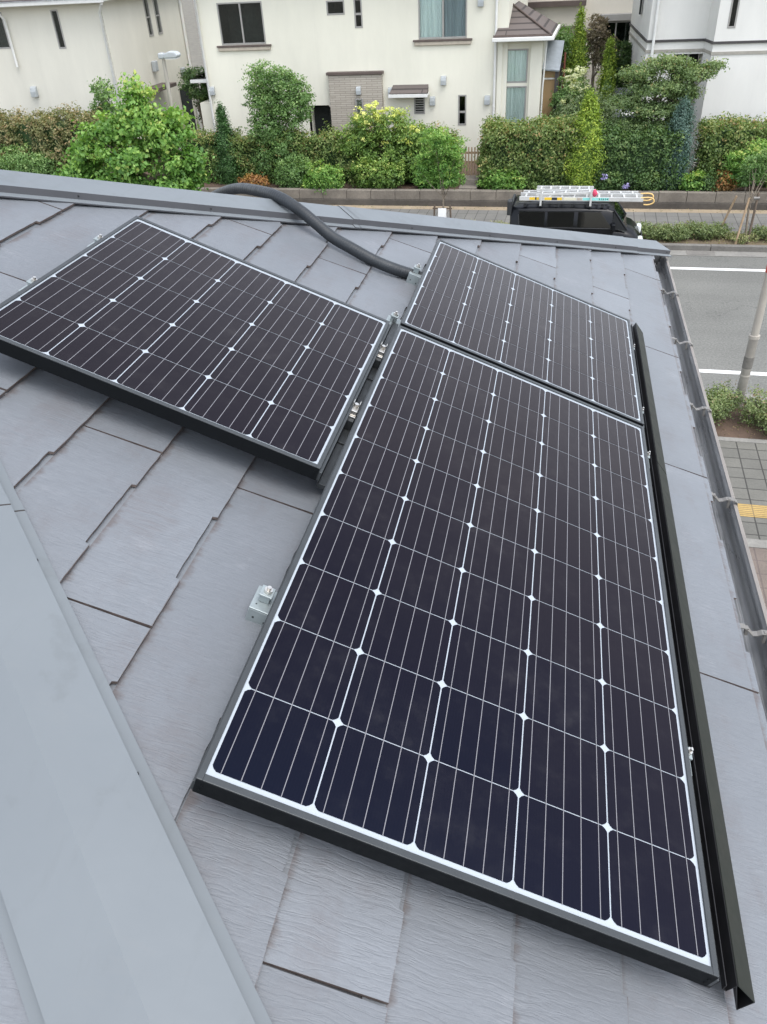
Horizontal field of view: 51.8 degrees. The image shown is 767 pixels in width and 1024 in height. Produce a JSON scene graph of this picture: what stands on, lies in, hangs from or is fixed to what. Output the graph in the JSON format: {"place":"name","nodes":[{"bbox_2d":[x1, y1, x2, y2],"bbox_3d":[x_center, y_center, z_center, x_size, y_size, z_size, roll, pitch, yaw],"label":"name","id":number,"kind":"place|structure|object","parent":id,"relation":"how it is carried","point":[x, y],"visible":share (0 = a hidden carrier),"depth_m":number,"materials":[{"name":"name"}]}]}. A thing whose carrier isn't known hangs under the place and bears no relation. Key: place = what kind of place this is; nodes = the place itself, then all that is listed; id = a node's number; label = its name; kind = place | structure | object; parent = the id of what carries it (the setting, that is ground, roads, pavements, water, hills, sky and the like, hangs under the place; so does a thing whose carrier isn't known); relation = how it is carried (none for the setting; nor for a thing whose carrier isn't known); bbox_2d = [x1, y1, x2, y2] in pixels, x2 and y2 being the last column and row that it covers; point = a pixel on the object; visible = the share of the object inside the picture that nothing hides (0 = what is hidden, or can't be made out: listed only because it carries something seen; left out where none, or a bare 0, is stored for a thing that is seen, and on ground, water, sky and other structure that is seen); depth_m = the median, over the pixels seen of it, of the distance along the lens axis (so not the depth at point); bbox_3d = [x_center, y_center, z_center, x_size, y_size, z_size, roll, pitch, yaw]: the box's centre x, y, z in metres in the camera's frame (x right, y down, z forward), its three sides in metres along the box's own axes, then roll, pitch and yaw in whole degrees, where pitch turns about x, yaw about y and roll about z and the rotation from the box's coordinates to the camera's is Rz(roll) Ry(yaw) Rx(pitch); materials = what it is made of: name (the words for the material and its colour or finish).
{"place":"outdoors","nodes":[
{"label":"outdoors","id":0,"kind":"place"},
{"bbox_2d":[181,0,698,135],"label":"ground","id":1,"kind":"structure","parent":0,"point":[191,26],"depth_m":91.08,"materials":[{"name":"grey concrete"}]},
{"bbox_2d":[0,0,202,145],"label":"house","id":2,"kind":"structure","parent":1,"relation":"on","point":[53,53],"depth_m":31.31,"materials":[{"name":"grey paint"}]},
{"bbox_2d":[0,12,10,48],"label":"window","id":3,"kind":"structure","parent":2,"relation":"in","point":[4,42],"depth_m":31.72,"materials":[{"name":"glass"}]},
{"bbox_2d":[50,10,66,48],"bbox_3d":[-12.356,-18.767,30.658,0.320,1.300,0.965,6,37,12],"label":"window","id":4,"kind":"structure","parent":2,"relation":"in","point":[54,13],"depth_m":30.42,"materials":[{"name":"glass"}]},
{"bbox_2d":[143,0,153,36],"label":"window","id":5,"kind":"structure","parent":2,"relation":"in","point":[145,2],"depth_m":32.66,"materials":[{"name":"glass"}]},
{"bbox_2d":[152,0,162,34],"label":"window","id":6,"kind":"structure","parent":2,"relation":"in","point":[155,4],"depth_m":33.35,"materials":[{"name":"glass"}]},
{"bbox_2d":[180,88,196,132],"bbox_3d":[-9.003,-18.432,36.612,0.030,2.200,1.000,6,37,12],"label":"door","id":7,"kind":"structure","parent":2,"relation":"in","point":[185,99],"depth_m":36.41,"materials":[{"name":"black"}]},
{"bbox_2d":[177,64,208,130],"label":"round tree","id":8,"kind":"object","parent":1,"relation":"on","point":[195,91],"visible":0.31,"depth_m":32.45,"materials":[{"name":"green plant"}]},
{"bbox_2d":[190,0,560,160],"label":"house","id":9,"kind":"structure","parent":1,"relation":"on","point":[465,67],"depth_m":29.30,"materials":[{"name":"beige paint"}]},
{"bbox_2d":[216,1,270,50],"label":"window","id":10,"kind":"structure","parent":9,"relation":"in","point":[240,23],"depth_m":30.22,"materials":[{"name":"glass"}]},
{"bbox_2d":[313,105,331,134],"bbox_3d":[-2.293,-15.406,31.562,0.890,2.140,0.020,6,37,12],"label":"doorway","id":11,"kind":"structure","parent":9,"relation":"in","point":[322,113],"depth_m":31.40,"materials":[{"name":"black"}]},
{"bbox_2d":[326,0,344,14],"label":"window","id":12,"kind":"structure","parent":9,"relation":"in","point":[333,7],"depth_m":29.11,"materials":[{"name":"glass"}]},
{"bbox_2d":[353,0,362,27],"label":"window","id":13,"kind":"structure","parent":9,"relation":"in","point":[358,18],"depth_m":28.79,"materials":[{"name":"glass"}]},
{"bbox_2d":[414,97,424,113],"bbox_3d":[1.468,-15.646,30.246,0.420,0.620,0.965,6,37,12],"label":"window","id":14,"kind":"structure","parent":9,"relation":"in","point":[419,103],"depth_m":30.00,"materials":[{"name":"metal"}]},
{"bbox_2d":[413,0,471,45],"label":"window","id":15,"kind":"structure","parent":9,"relation":"in","point":[438,20],"depth_m":28.21,"materials":[{"name":"glass"}]},
{"bbox_2d":[458,95,465,124],"bbox_3d":[3.058,-15.343,30.010,0.310,1.050,0.965,6,37,12],"label":"window","id":16,"kind":"structure","parent":9,"relation":"in","point":[461,98],"depth_m":29.95,"materials":[{"name":"glass"}]},
{"bbox_2d":[506,86,526,122],"bbox_3d":[4.878,-14.845,29.432,0.810,1.820,0.106,6,37,12],"label":"window","id":17,"kind":"structure","parent":9,"relation":"in","point":[516,95],"depth_m":29.24,"materials":[{"name":"glass"}]},
{"bbox_2d":[507,48,528,82],"bbox_3d":[4.803,-16.101,28.527,0.810,1.080,0.106,6,37,12],"label":"window","id":18,"kind":"structure","parent":9,"relation":"in","point":[517,70],"depth_m":28.55,"materials":[{"name":"glass"}]},
{"bbox_2d":[196,187,766,209],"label":"stone wall","id":19,"kind":"structure","parent":1,"relation":"on","point":[714,200],"depth_m":26.52,"materials":[{"name":"stone"}]},
{"bbox_2d":[542,40,563,116],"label":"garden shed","id":20,"kind":"structure","parent":1,"relation":"on","point":[553,69],"depth_m":29.21,"materials":[{"name":"white plastic"}]},
{"bbox_2d":[548,65,588,120],"bbox_3d":[6.954,-14.995,29.114,1.776,2.676,1.637,25,44,34],"label":"white flowered shrub","id":21,"kind":"object","parent":1,"relation":"on","point":[566,90],"visible":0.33,"depth_m":28.59,"materials":[{"name":"green plant"}]},
{"bbox_2d":[554,23,592,76],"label":"round tree","id":22,"kind":"object","parent":1,"relation":"on","point":[565,36],"visible":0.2,"depth_m":31.37,"materials":[{"name":"green plant"}]},
{"bbox_2d":[561,2,590,98],"bbox_3d":[7.289,-16.842,29.843,1.298,4.107,1.233,-9,36,-8],"label":"conifer","id":23,"kind":"object","parent":1,"relation":"on","point":[577,46],"visible":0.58,"depth_m":29.41,"materials":[{"name":"green plant"}]},
{"bbox_2d":[584,13,621,87],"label":"brown leaved tree","id":24,"kind":"object","parent":1,"relation":"on","point":[596,37],"visible":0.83,"depth_m":29.64,"materials":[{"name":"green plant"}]},
{"bbox_2d":[593,34,617,116],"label":"conifer","id":25,"kind":"object","parent":1,"relation":"on","point":[605,79],"visible":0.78,"depth_m":28.97,"materials":[{"name":"green plant"}]},
{"bbox_2d":[592,38,631,88],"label":"dark shrub","id":26,"kind":"object","parent":1,"relation":"on","point":[624,56],"visible":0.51,"depth_m":31.07,"materials":[{"name":"green plant"}]},
{"bbox_2d":[629,0,766,165],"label":"house","id":27,"kind":"structure","parent":1,"relation":"on","point":[734,32],"depth_m":26.15,"materials":[{"name":"white paint"}]},
{"bbox_2d":[664,54,698,122],"bbox_3d":[10.682,-14.561,28.829,0.910,3.900,0.050,6,37,12],"label":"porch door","id":28,"kind":"structure","parent":27,"relation":"in","point":[695,56],"depth_m":27.80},
{"bbox_2d":[727,0,739,27],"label":"window","id":29,"kind":"structure","parent":27,"relation":"in","point":[733,14],"depth_m":25.22,"materials":[{"name":"glass"}]},
{"bbox_2d":[660,243,766,251],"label":"kerb","id":30,"kind":"structure","parent":1,"relation":"on","point":[718,247],"depth_m":22.19,"materials":[{"name":"concrete"}]},
{"bbox_2d":[670,250,766,257],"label":"gutter strip","id":31,"kind":"object","parent":1,"relation":"on","point":[724,254],"depth_m":21.96,"materials":[{"name":"concrete"}]},
{"bbox_2d":[686,251,714,254],"bbox_3d":[8.881,-7.258,22.139,0.750,0.009,0.320,6,37,12],"label":"drain cover","id":32,"kind":"object","parent":31,"relation":"on","point":[700,252],"visible":1,"depth_m":22.11,"materials":[{"name":"concrete"}]},
{"bbox_2d":[718,436,766,443],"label":"kerb","id":33,"kind":"structure","parent":1,"relation":"on","point":[747,440],"depth_m":13.85,"materials":[{"name":"concrete"}]},
{"bbox_2d":[144,163,766,191],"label":"soil bed","id":34,"kind":"object","parent":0,"point":[407,185],"depth_m":27.98,"materials":[{"name":"brown soil"}]},
{"bbox_2d":[0,142,62,174],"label":"shrub","id":35,"kind":"object","parent":34,"relation":"on","point":[14,162],"visible":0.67,"depth_m":29.86,"materials":[{"name":"green plant"}]},
{"bbox_2d":[0,100,123,175],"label":"hedge","id":36,"kind":"object","parent":34,"relation":"on","point":[46,133],"visible":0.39,"depth_m":29.85,"materials":[{"name":"green plant"}]},
{"bbox_2d":[86,74,118,117],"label":"slim tree","id":37,"kind":"object","parent":34,"relation":"on","point":[100,96],"visible":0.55,"depth_m":29.42,"materials":[{"name":"green plant"}]},
{"bbox_2d":[52,70,215,190],"bbox_3d":[-8.175,-11.333,25.073,6.252,4.680,2.750,6,37,12],"label":"broadleaf tree","id":38,"kind":"object","parent":34,"relation":"on","point":[96,146],"visible":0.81,"depth_m":24.61,"materials":[{"name":"green plant"}]},
{"bbox_2d":[144,122,222,183],"bbox_3d":[-7.273,-13.252,29.471,3.384,2.376,1.746,6,37,12],"label":"hedge","id":39,"kind":"object","parent":34,"relation":"on","point":[205,142],"visible":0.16,"depth_m":28.91,"materials":[{"name":"green plant"}]},
{"bbox_2d":[211,101,245,184],"bbox_3d":[-5.724,-13.267,28.769,1.447,3.156,1.341,6,37,12],"label":"conifer","id":40,"kind":"object","parent":34,"relation":"on","point":[227,167],"visible":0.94,"depth_m":28.55,"materials":[{"name":"green plant"}]},
{"bbox_2d":[236,172,269,186],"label":"shrub","id":41,"kind":"object","parent":34,"relation":"on","point":[256,179],"visible":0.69,"depth_m":28.27,"materials":[{"name":"orange plant"}]},
{"bbox_2d":[237,58,315,180],"bbox_3d":[-3.653,-13.752,27.972,2.766,3.989,1.953,6,37,12],"label":"fluffy tree","id":42,"kind":"object","parent":34,"relation":"on","point":[274,107],"visible":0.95,"depth_m":27.55,"materials":[{"name":"green plant"}]},
{"bbox_2d":[271,154,313,187],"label":"shrub","id":43,"kind":"object","parent":34,"relation":"on","point":[290,174],"visible":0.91,"depth_m":27.83,"materials":[{"name":"green plant"}]},
{"bbox_2d":[300,158,344,193],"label":"shrub","id":44,"kind":"object","parent":34,"relation":"on","point":[323,178],"visible":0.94,"depth_m":27.42,"materials":[{"name":"green plant"}]},
{"bbox_2d":[225,120,464,184],"bbox_3d":[-1.538,-12.725,28.216,8.925,2.362,1.666,6,37,12],"label":"hedge","id":45,"kind":"object","parent":34,"relation":"on","point":[323,146],"visible":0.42,"depth_m":28.12,"materials":[{"name":"green plant"}]},
{"bbox_2d":[346,154,405,188],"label":"shrub","id":46,"kind":"object","parent":34,"relation":"on","point":[386,177],"visible":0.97,"depth_m":27.10,"materials":[{"name":"green plant"}]},
{"bbox_2d":[335,100,430,182],"bbox_3d":[-0.061,-12.709,27.291,3.647,2.745,1.685,6,37,12],"label":"flowering shrub","id":47,"kind":"object","parent":34,"relation":"on","point":[362,122],"visible":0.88,"depth_m":26.95,"materials":[{"name":"green plant"}]},
{"bbox_2d":[409,163,451,188],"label":"shrub","id":48,"kind":"object","parent":34,"relation":"on","point":[420,184],"visible":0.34,"depth_m":26.88,"materials":[{"name":"green plant"}]},
{"bbox_2d":[459,175,479,188],"bbox_3d":[2.946,-11.159,27.028,0.600,0.440,1.030,6,37,12],"label":"stone step","id":49,"kind":"object","parent":34,"relation":"on","point":[469,183],"visible":0.52,"depth_m":26.83,"materials":[{"name":"beige stone"}]},
{"bbox_2d":[459,147,480,181],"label":"wooden gate","id":50,"kind":"structure","parent":34,"relation":"on","point":[471,153],"depth_m":27.10,"materials":[{"name":"brown wood"}]},
{"bbox_2d":[476,165,527,189],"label":"shrub","id":51,"kind":"object","parent":34,"relation":"on","point":[502,181],"visible":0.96,"depth_m":26.25,"materials":[{"name":"green plant"}]},
{"bbox_2d":[475,109,598,189],"bbox_3d":[5.080,-11.940,26.326,4.118,2.588,1.991,6,37,12],"label":"hedge","id":52,"kind":"object","parent":34,"relation":"on","point":[532,151],"visible":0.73,"depth_m":25.82,"materials":[{"name":"green plant"}]},
{"bbox_2d":[558,87,607,189],"bbox_3d":[6.507,-11.785,25.447,1.579,3.519,1.738,6,37,12],"label":"conifer","id":53,"kind":"object","parent":34,"relation":"on","point":[582,173],"visible":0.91,"depth_m":25.13,"materials":[{"name":"green plant"}]},
{"bbox_2d":[550,76,622,127],"bbox_3d":[7.230,-13.838,28.106,2.774,2.982,2.060,6,37,12],"label":"shrub","id":54,"kind":"object","parent":34,"relation":"on","point":[576,108],"visible":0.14,"depth_m":27.60,"materials":[{"name":"green plant"}]},
{"bbox_2d":[591,170,629,190],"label":"shrub","id":55,"kind":"object","parent":34,"relation":"on","point":[611,182],"visible":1,"depth_m":25.53,"materials":[{"name":"green plant"}]},
{"bbox_2d":[590,116,690,190],"bbox_3d":[8.123,-11.557,25.695,3.552,2.435,1.802,6,37,12],"label":"hedge","id":56,"kind":"object","parent":34,"relation":"on","point":[628,153],"visible":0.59,"depth_m":25.18,"materials":[{"name":"green plant"}]},
{"bbox_2d":[629,172,661,191],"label":"shrub","id":57,"kind":"object","parent":34,"relation":"on","point":[650,180],"visible":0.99,"depth_m":25.30,"materials":[{"name":"green plant"}]},
{"bbox_2d":[599,51,729,135],"bbox_3d":[8.878,-12.667,25.554,3.773,3.844,2.185,6,37,12],"label":"tree","id":58,"kind":"object","parent":34,"relation":"on","point":[638,105],"visible":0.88,"depth_m":24.83,"materials":[{"name":"green plant"}]},
{"bbox_2d":[656,94,698,190],"bbox_3d":[9.383,-11.630,25.143,1.356,3.262,1.445,6,37,12],"label":"conifer","id":59,"kind":"object","parent":34,"relation":"on","point":[683,116],"visible":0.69,"depth_m":24.72,"materials":[{"name":"green plant"}]},
{"bbox_2d":[678,168,707,190],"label":"shrub","id":60,"kind":"object","parent":34,"relation":"on","point":[688,183],"visible":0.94,"depth_m":25.01,"materials":[{"name":"green plant"}]},
{"bbox_2d":[693,167,729,191],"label":"shrub","id":61,"kind":"object","parent":34,"relation":"on","point":[711,180],"visible":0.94,"depth_m":24.84,"materials":[{"name":"green plant"}]},
{"bbox_2d":[707,170,739,191],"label":"shrub","id":62,"kind":"object","parent":34,"relation":"on","point":[728,187],"visible":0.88,"depth_m":24.77,"materials":[{"name":"brown plant"}]},
{"bbox_2d":[688,111,766,187],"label":"hedge","id":63,"kind":"object","parent":34,"relation":"on","point":[717,138],"visible":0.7,"depth_m":24.93,"materials":[{"name":"green plant"}]},
{"bbox_2d":[720,136,766,190],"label":"young tree","id":64,"kind":"object","parent":34,"relation":"on","point":[734,164],"visible":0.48,"depth_m":24.30,"materials":[{"name":"green plant"}]},
{"bbox_2d":[332,205,766,213],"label":"pavement edge","id":65,"kind":"object","parent":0,"point":[626,210],"depth_m":26.22,"materials":[{"name":"grey concrete"}]},
{"bbox_2d":[375,209,766,233],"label":"pavement","id":66,"kind":"structure","parent":0,"point":[735,219],"depth_m":24.68,"materials":[{"name":"grey concrete"}]},
{"bbox_2d":[158,51,180,158],"bbox_3d":[-6.489,-12.123,25.743,0.674,5.020,0.320,6,37,12],"label":"street lamp","id":67,"kind":"object","parent":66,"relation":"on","point":[171,55],"visible":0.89,"depth_m":24.50,"materials":[{"name":"grey metal"}]},
{"bbox_2d":[528,0,632,93],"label":"house","id":68,"kind":"structure","parent":0,"point":[618,13],"depth_m":34.98,"materials":[{"name":"beige paint"}]},
{"bbox_2d":[600,21,630,49],"bbox_3d":[10.525,-21.678,35.939,1.340,1.170,0.965,6,37,12],"label":"window","id":69,"kind":"structure","parent":68,"relation":"in","point":[621,29],"depth_m":36.14,"materials":[{"name":"glass"}]},
{"bbox_2d":[644,234,766,244],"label":"planting strip","id":70,"kind":"object","parent":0,"point":[717,239],"depth_m":22.62,"materials":[{"name":"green plant"}]},
{"bbox_2d":[408,125,469,207],"bbox_3d":[1.661,-9.946,23.707,1.919,3.040,1.258,6,37,12],"label":"street tree","id":71,"kind":"object","parent":70,"relation":"on","point":[439,146],"visible":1,"depth_m":23.23,"materials":[{"name":"green plant"}]},
{"bbox_2d":[636,219,733,241],"bbox_3d":[8.463,-8.179,22.827,3.221,0.594,1.395,6,37,12],"label":"hedge","id":72,"kind":"object","parent":70,"relation":"on","point":[680,231],"visible":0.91,"depth_m":22.64,"materials":[{"name":"green plant"}]},
{"bbox_2d":[720,192,759,243],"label":"tree stakes","id":73,"kind":"object","parent":70,"relation":"on","point":[757,198],"visible":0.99,"depth_m":22.06,"materials":[{"name":"brown wood"}]},
{"bbox_2d":[716,230,766,243],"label":"weeds","id":74,"kind":"object","parent":70,"relation":"on","point":[743,236],"visible":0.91,"depth_m":22.35,"materials":[{"name":"green plant"}]},
{"bbox_2d":[736,148,766,240],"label":"street tree","id":75,"kind":"object","parent":70,"relation":"on","point":[756,172],"visible":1,"depth_m":21.69,"materials":[{"name":"green plant"}]},
{"bbox_2d":[741,224,766,241],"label":"hedge","id":76,"kind":"object","parent":70,"relation":"on","point":[757,230],"visible":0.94,"depth_m":22.38,"materials":[{"name":"green plant"}]},
{"bbox_2d":[668,255,766,393],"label":"road","id":77,"kind":"structure","parent":0,"point":[719,308],"depth_m":18.76,"materials":[{"name":"grey asphalt"}]},
{"bbox_2d":[507,188,642,238],"bbox_3d":[5.121,-7.642,21.126,3.530,2.219,1.835,6,37,12],"label":"van","id":78,"kind":"object","parent":77,"relation":"on","point":[603,217],"visible":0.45,"depth_m":20.42,"materials":[{"name":"black paint"}]},
{"bbox_2d":[519,192,643,201],"bbox_3d":[5.062,-8.091,20.299,3.080,0.100,0.433,6,37,12],"label":"ladder","id":79,"kind":"object","parent":78,"relation":"on","point":[611,197],"visible":0.96,"depth_m":20.23,"materials":[{"name":"metal"}]},
{"bbox_2d":[536,189,593,195],"bbox_3d":[4.676,-8.194,20.273,1.480,0.125,0.248,6,37,12],"label":"ladder","id":80,"kind":"object","parent":79,"relation":"on","point":[566,192],"visible":0.9,"depth_m":20.25,"materials":[{"name":"metal"}]},
{"bbox_2d":[524,190,638,192],"bbox_3d":[5.122,-8.300,20.602,2.930,0.080,0.288,6,37,12],"label":"ladder","id":81,"kind":"object","parent":78,"relation":"on","point":[597,191],"visible":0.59,"depth_m":20.51,"materials":[{"name":"metal"}]},
{"bbox_2d":[536,186,593,190],"bbox_3d":[4.732,-8.425,20.597,1.450,0.065,0.328,6,37,12],"label":"ladder","id":82,"kind":"object","parent":81,"relation":"on","point":[553,188],"visible":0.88,"depth_m":20.62,"materials":[{"name":"metal"}]},
{"bbox_2d":[670,267,765,271],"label":"road marking","id":83,"kind":"object","parent":77,"relation":"on","point":[722,269],"depth_m":21.09,"materials":[{"name":"paint"}]},
{"bbox_2d":[699,369,766,375],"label":"road marking","id":84,"kind":"object","parent":77,"relation":"on","point":[730,372],"depth_m":16.24,"materials":[{"name":"paint"}]},
{"bbox_2d":[714,404,766,439],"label":"planting strip","id":85,"kind":"object","parent":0,"point":[740,431],"depth_m":14.23,"materials":[{"name":"soil"}]},
{"bbox_2d":[705,377,746,427],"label":"azalea bush","id":86,"kind":"object","parent":85,"relation":"on","point":[720,400],"visible":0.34,"depth_m":14.26,"materials":[{"name":"green plant"}]},
{"bbox_2d":[734,266,766,407],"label":"utility pole","id":87,"kind":"object","parent":85,"relation":"on","point":[750,352],"visible":0.94,"depth_m":14.09,"materials":[{"name":"concrete"}]},
{"bbox_2d":[735,384,766,432],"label":"azalea bush","id":88,"kind":"object","parent":85,"relation":"on","point":[753,410],"visible":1,"depth_m":14.11,"materials":[{"name":"green plant"}]},
{"bbox_2d":[719,441,766,539],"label":"pavement","id":89,"kind":"structure","parent":0,"point":[746,465],"depth_m":12.95,"materials":[{"name":"grey tile"}]},
{"bbox_2d":[738,503,766,517],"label":"tactile strip","id":90,"kind":"object","parent":89,"relation":"on","point":[751,510],"depth_m":12.18,"materials":[{"name":"yellow tile"}]},
{"bbox_2d":[746,538,766,548],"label":"pavement edge","id":91,"kind":"object","parent":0,"point":[755,543],"depth_m":11.54,"materials":[{"name":"concrete"}]},
{"bbox_2d":[749,547,766,609],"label":"forecourt","id":92,"kind":"structure","parent":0,"point":[759,557],"depth_m":11.13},
{"bbox_2d":[0,169,766,1023],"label":"house","id":93,"kind":"structure","parent":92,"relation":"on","point":[144,555],"depth_m":1.34,"materials":[{"name":"stone"}]},
{"bbox_2d":[245,585,277,625],"bbox_3d":[-0.221,0.170,1.494,0.052,0.073,0.063,22,38,-3],"label":"panel bracket","id":94,"kind":"object","parent":93,"relation":"attached to","point":[261,604],"visible":0.76,"depth_m":1.48,"materials":[{"name":"metal"}]},
{"bbox_2d":[212,183,422,278],"bbox_3d":[-0.520,-1.319,3.716,0.495,0.674,2.324,-20,39,-21],"label":"conduit hose","id":95,"kind":"object","parent":93,"relation":"on","point":[315,222],"visible":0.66,"depth_m":2.91,"materials":[{"name":"grey plastic"}]},
{"bbox_2d":[316,319,398,489],"bbox_3d":[-0.051,-0.336,2.175,0.022,0.024,0.940,22,38,-3],"label":"mounting rail","id":96,"kind":"object","parent":93,"relation":"attached to","point":[328,469],"visible":0.66,"depth_m":1.99,"materials":[{"name":"black metal"}]},
{"bbox_2d":[0,216,390,480],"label":"solar panel","id":97,"kind":"object","parent":96,"relation":"on","point":[150,317],"visible":1,"depth_m":1.96,"materials":[{"name":"grey"}]},
{"bbox_2d":[344,399,360,429],"bbox_3d":[-0.077,-0.251,2.010,0.020,0.059,0.070,22,38,-3],"label":"panel clamp","id":98,"kind":"object","parent":96,"relation":"attached to","point":[352,417],"visible":0.82,"depth_m":2.00,"materials":[{"name":"silver metal"}]},
{"bbox_2d":[372,342,387,368],"bbox_3d":[-0.009,-0.457,2.291,0.020,0.059,0.070,22,38,-3],"label":"panel clamp","id":99,"kind":"object","parent":96,"relation":"attached to","point":[378,360],"visible":0.81,"depth_m":2.28,"materials":[{"name":"silver metal"}]},
{"bbox_2d":[386,311,400,327],"bbox_3d":[0.034,-0.614,2.558,0.052,0.073,0.063,22,38,-3],"label":"panel bracket","id":100,"kind":"object","parent":93,"relation":"attached to","point":[395,316],"visible":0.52,"depth_m":2.54,"materials":[{"name":"metal"}]},
{"bbox_2d":[399,239,643,426],"bbox_3d":[0.510,-0.656,2.782,0.829,0.035,0.839,22,38,-3],"label":"solar panel","id":101,"kind":"object","parent":100,"relation":"attached to","point":[482,308],"visible":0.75,"depth_m":2.71,"materials":[{"name":"grey"}]},
{"bbox_2d":[406,263,420,285],"bbox_3d":[0.122,-0.881,2.922,0.052,0.073,0.063,22,38,-3],"label":"panel bracket","id":102,"kind":"object","parent":93,"relation":"attached to","point":[413,278],"visible":0.82,"depth_m":2.90,"materials":[{"name":"metal"}]},
{"bbox_2d":[631,323,754,1009],"bbox_3d":[0.772,0.001,2.207,0.074,0.070,2.535,22,38,-3],"label":"trim rail","id":103,"kind":"object","parent":93,"relation":"attached to","point":[734,970],"depth_m":1.56,"materials":[{"name":"black metal"}]},
{"label":"panel bracket","id":104,"kind":"object","parent":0,"visible":0},
{"bbox_2d":[190,325,718,985],"bbox_3d":[0.266,0.070,1.792,0.829,0.036,1.631,22,38,-3],"label":"solar panel","id":105,"kind":"object","parent":104,"relation":"on","point":[458,673],"visible":1,"depth_m":1.44,"materials":[{"name":"grey"}]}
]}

